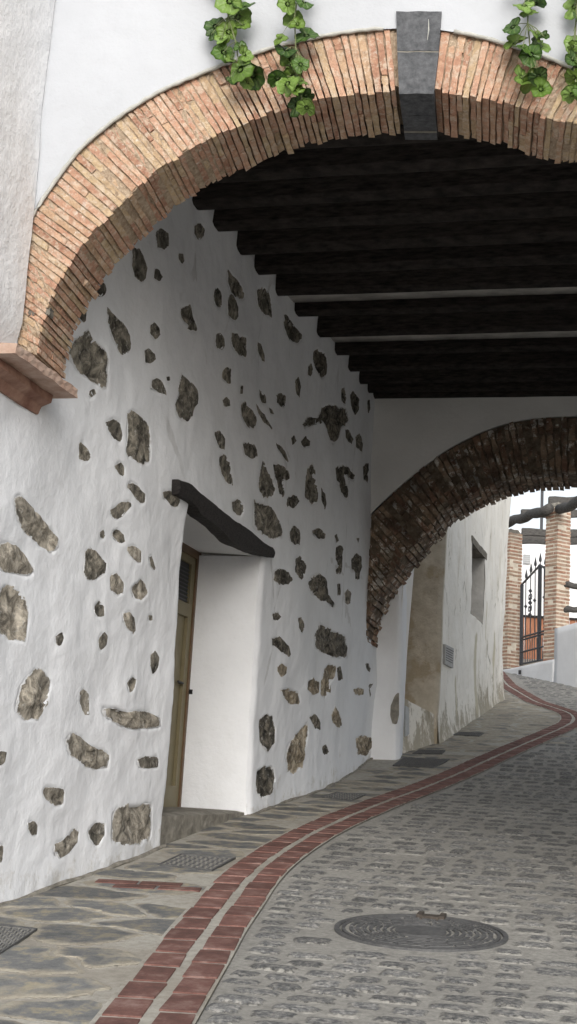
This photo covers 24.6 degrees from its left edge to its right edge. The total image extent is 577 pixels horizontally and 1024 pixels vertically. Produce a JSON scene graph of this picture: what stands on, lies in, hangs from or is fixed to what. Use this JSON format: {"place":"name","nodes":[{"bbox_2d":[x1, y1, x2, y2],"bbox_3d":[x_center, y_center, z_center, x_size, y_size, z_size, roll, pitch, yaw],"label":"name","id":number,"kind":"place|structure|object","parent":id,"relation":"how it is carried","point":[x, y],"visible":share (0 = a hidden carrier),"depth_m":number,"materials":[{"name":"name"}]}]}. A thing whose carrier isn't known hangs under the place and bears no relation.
{"place":"outdoors","nodes":[
{"label":"outdoors","id":0,"kind":"place"},
{"bbox_2d":[0,690,576,1023],"bbox_3d":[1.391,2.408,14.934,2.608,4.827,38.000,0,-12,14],"label":"sidewalk","id":1,"kind":"structure","parent":0,"point":[114,978],"depth_m":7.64,"materials":[{"name":"grey stone"}]},
{"bbox_2d":[0,923,37,953],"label":"utility cover","id":2,"kind":"object","parent":1,"relation":"on","point":[11,936],"visible":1,"depth_m":6.26,"materials":[{"name":"metal"}]},
{"bbox_2d":[94,879,201,891],"bbox_3d":[-0.827,2.199,7.782,0.649,0.037,0.237,2,-12,5],"label":"brick inlay","id":3,"kind":"object","parent":1,"relation":"on","point":[146,885],"visible":1,"depth_m":7.76,"materials":[{"name":"red brick"}]},
{"bbox_2d":[158,853,235,871],"bbox_3d":[-0.611,2.312,8.706,0.387,0.081,0.607,1,-12,12],"label":"utility cover","id":4,"kind":"object","parent":1,"relation":"on","point":[211,863],"visible":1,"depth_m":8.70,"materials":[{"name":"metal"}]},
{"bbox_2d":[89,676,576,1023],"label":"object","id":5,"kind":"object","parent":1,"relation":"on","point":[151,1014],"visible":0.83,"depth_m":6.70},
{"bbox_2d":[95,671,576,1023],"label":"brick band","id":6,"kind":"object","parent":5,"relation":"on","point":[212,900],"visible":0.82,"depth_m":7.27,"materials":[{"name":"red brick"}]},
{"bbox_2d":[322,792,364,800],"bbox_3d":[0.561,2.886,13.386,0.347,0.093,0.716,0,-12,17],"label":"utility cover","id":7,"kind":"object","parent":1,"relation":"on","point":[345,796],"visible":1,"depth_m":13.37,"materials":[{"name":"metal"}]},
{"bbox_2d":[371,481,406,759],"bbox_3d":[1.181,0.650,17.911,0.924,6.300,0.548,1,-12,10],"label":"pilaster","id":8,"kind":"object","parent":1,"relation":"on","point":[388,713],"visible":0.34,"depth_m":17.37,"materials":[{"name":"paint"}]},
{"bbox_2d":[393,757,449,767],"bbox_3d":[1.700,3.206,16.891,0.588,0.157,0.815,0,-12,16],"label":"utility cover","id":9,"kind":"object","parent":1,"relation":"on","point":[420,762],"visible":1,"depth_m":16.86,"materials":[{"name":"black metal"}]},
{"bbox_2d":[412,749,444,753],"bbox_3d":[1.900,3.253,17.885,0.485,0.102,0.361,3,-11,0],"label":"utility cover","id":10,"kind":"object","parent":1,"relation":"on","point":[420,751],"visible":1,"depth_m":17.86,"materials":[{"name":"black metal"}]},
{"bbox_2d":[453,732,483,736],"bbox_3d":[2.715,3.353,19.931,0.389,0.093,0.449,-1,-12,20],"label":"utility cover","id":11,"kind":"object","parent":1,"relation":"on","point":[478,734],"visible":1,"depth_m":19.92,"materials":[{"name":"black metal"}]},
{"bbox_2d":[195,659,572,1023],"bbox_3d":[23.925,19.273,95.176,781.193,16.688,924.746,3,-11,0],"label":"ground","id":12,"kind":"structure","parent":0,"point":[331,839],"depth_m":9.52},
{"bbox_2d":[0,195,382,905],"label":"studded wall","id":13,"kind":"structure","parent":12,"relation":"on","point":[186,647],"depth_m":9.74,"materials":[{"name":"plaster"},{"name":"stone"}]},
{"bbox_2d":[0,343,77,414],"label":"impost","id":14,"kind":"object","parent":13,"relation":"attached to","point":[29,381],"visible":0.85,"depth_m":7.11,"materials":[{"name":"brick"}]},
{"bbox_2d":[163,543,201,806],"bbox_3d":[-1.184,1.271,10.913,0.150,2.360,2.270,0,-12,14],"label":"door","id":15,"kind":"structure","parent":13,"relation":"in","point":[189,563],"depth_m":11.76,"materials":[{"name":"brown paint"}]},
{"bbox_2d":[16,0,576,342],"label":"front wall","id":16,"kind":"structure","parent":12,"relation":"on","point":[108,60],"depth_m":7.28,"materials":[{"name":"paint"}]},
{"bbox_2d":[0,0,54,342],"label":"side house","id":17,"kind":"structure","parent":16,"relation":"attached to","point":[25,31],"depth_m":7.02,"materials":[{"name":"paint"}]},
{"bbox_2d":[203,0,264,90],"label":"hanging vine","id":18,"kind":"object","parent":16,"relation":"hanging from","point":[246,73],"visible":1,"depth_m":7.09,"materials":[{"name":"green plant"}]},
{"bbox_2d":[267,0,319,116],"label":"hanging vine","id":19,"kind":"object","parent":16,"relation":"hanging from","point":[288,81],"visible":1,"depth_m":7.00,"materials":[{"name":"green plant"}]},
{"bbox_2d":[18,11,576,378],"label":"brick arch","id":20,"kind":"structure","parent":16,"relation":"attached to","point":[122,183],"depth_m":7.20,"materials":[{"name":"brick"},{"name":"dark stone"}]},
{"bbox_2d":[502,0,552,96],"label":"hanging vine","id":21,"kind":"object","parent":16,"relation":"hanging from","point":[534,81],"visible":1,"depth_m":6.82,"materials":[{"name":"green plant"}]},
{"bbox_2d":[561,0,576,103],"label":"hanging vine","id":22,"kind":"object","parent":16,"relation":"hanging from","point":[569,93],"visible":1,"depth_m":6.78,"materials":[{"name":"green plant"}]},
{"bbox_2d":[402,497,510,752],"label":"old house","id":23,"kind":"structure","parent":12,"relation":"on","point":[456,586],"depth_m":20.67,"materials":[{"name":"paint"}]},
{"bbox_2d":[406,569,413,647],"bbox_3d":[1.482,1.417,18.055,0.100,2.255,0.847,-3,-13,29],"label":"door side","id":24,"kind":"structure","parent":23,"relation":"in","point":[410,581],"depth_m":18.31,"materials":[{"name":"paint"}]},
{"bbox_2d":[443,644,453,667],"bbox_3d":[2.371,2.152,19.773,0.077,0.307,0.754,0,-12,17],"label":"wall plaque","id":25,"kind":"object","parent":23,"relation":"attached to","point":[448,655],"depth_m":19.68,"materials":[{"name":"grey metal"}]},
{"bbox_2d":[470,535,486,623],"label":"window","id":26,"kind":"structure","parent":23,"relation":"in","point":[479,555],"depth_m":23.48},
{"bbox_2d":[371,396,576,512],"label":"wall","id":27,"kind":"structure","parent":12,"relation":"on","point":[412,437],"depth_m":16.99,"materials":[{"name":"paint"}]},
{"bbox_2d":[366,417,576,647],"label":"arch","id":28,"kind":"structure","parent":27,"relation":"attached to","point":[417,515],"depth_m":16.83,"materials":[{"name":"brick"}]},
{"bbox_2d":[502,529,522,668],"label":"brick column","id":29,"kind":"structure","parent":12,"relation":"on","point":[511,642],"depth_m":34.28,"materials":[{"name":"beige brick"}]},
{"bbox_2d":[503,623,576,686],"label":"wall","id":30,"kind":"structure","parent":12,"relation":"on","point":[561,667],"depth_m":29.48,"materials":[{"name":"white paint"}]},
{"bbox_2d":[514,529,576,631],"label":"white house","id":31,"kind":"structure","parent":12,"relation":"on","point":[530,552],"depth_m":42.56,"materials":[{"name":"white paint"}]},
{"bbox_2d":[543,502,570,660],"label":"brick column","id":32,"kind":"structure","parent":12,"relation":"on","point":[557,562],"depth_m":31.55,"materials":[{"name":"beige brick"}]},
{"bbox_2d":[519,552,545,664],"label":"iron gate","id":33,"kind":"structure","parent":32,"relation":"attached to","point":[539,567],"depth_m":32.70,"materials":[{"name":"black metal"}]},
{"bbox_2d":[509,496,576,612],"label":"pergola","id":34,"kind":"object","parent":32,"relation":"on","point":[538,536],"visible":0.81,"depth_m":32.88,"materials":[{"name":"grey wood"}]},
{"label":"passage wall","id":35,"kind":"object","parent":12,"relation":"on","visible":0},
{"bbox_2d":[192,28,576,398],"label":"passage ceiling","id":36,"kind":"structure","parent":35,"relation":"attached to","point":[442,266],"depth_m":11.08,"materials":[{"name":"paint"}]},
{"bbox_2d":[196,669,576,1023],"bbox_3d":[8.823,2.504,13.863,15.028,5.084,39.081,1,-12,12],"label":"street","id":37,"kind":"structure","parent":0,"point":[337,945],"depth_m":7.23,"materials":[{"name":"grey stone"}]},
{"bbox_2d":[334,911,507,951],"bbox_3d":[0.673,2.126,6.726,0.880,0.108,0.885,3,-11,0],"label":"manhole","id":38,"kind":"object","parent":37,"relation":"on","point":[423,932],"visible":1,"depth_m":6.67,"materials":[{"name":"metal"}]},
{"bbox_2d":[540,491,543,528],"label":"mast","id":39,"kind":"object","parent":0,"point":[541,505],"visible":0.31,"depth_m":44.00,"materials":[{"name":"metal"}]},
{"bbox_2d":[509,486,576,529],"label":"sky","id":40,"kind":"structure","parent":0,"point":[529,500],"materials":[{"name":"white"}]},
{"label":"terrace","id":41,"kind":"structure","parent":0,"visible":0},
{"bbox_2d":[523,615,576,658],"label":"board fence","id":42,"kind":"object","parent":41,"relation":"on","point":[573,620],"visible":0.06,"depth_m":38.17,"materials":[{"name":"brown wood"}]}
]}

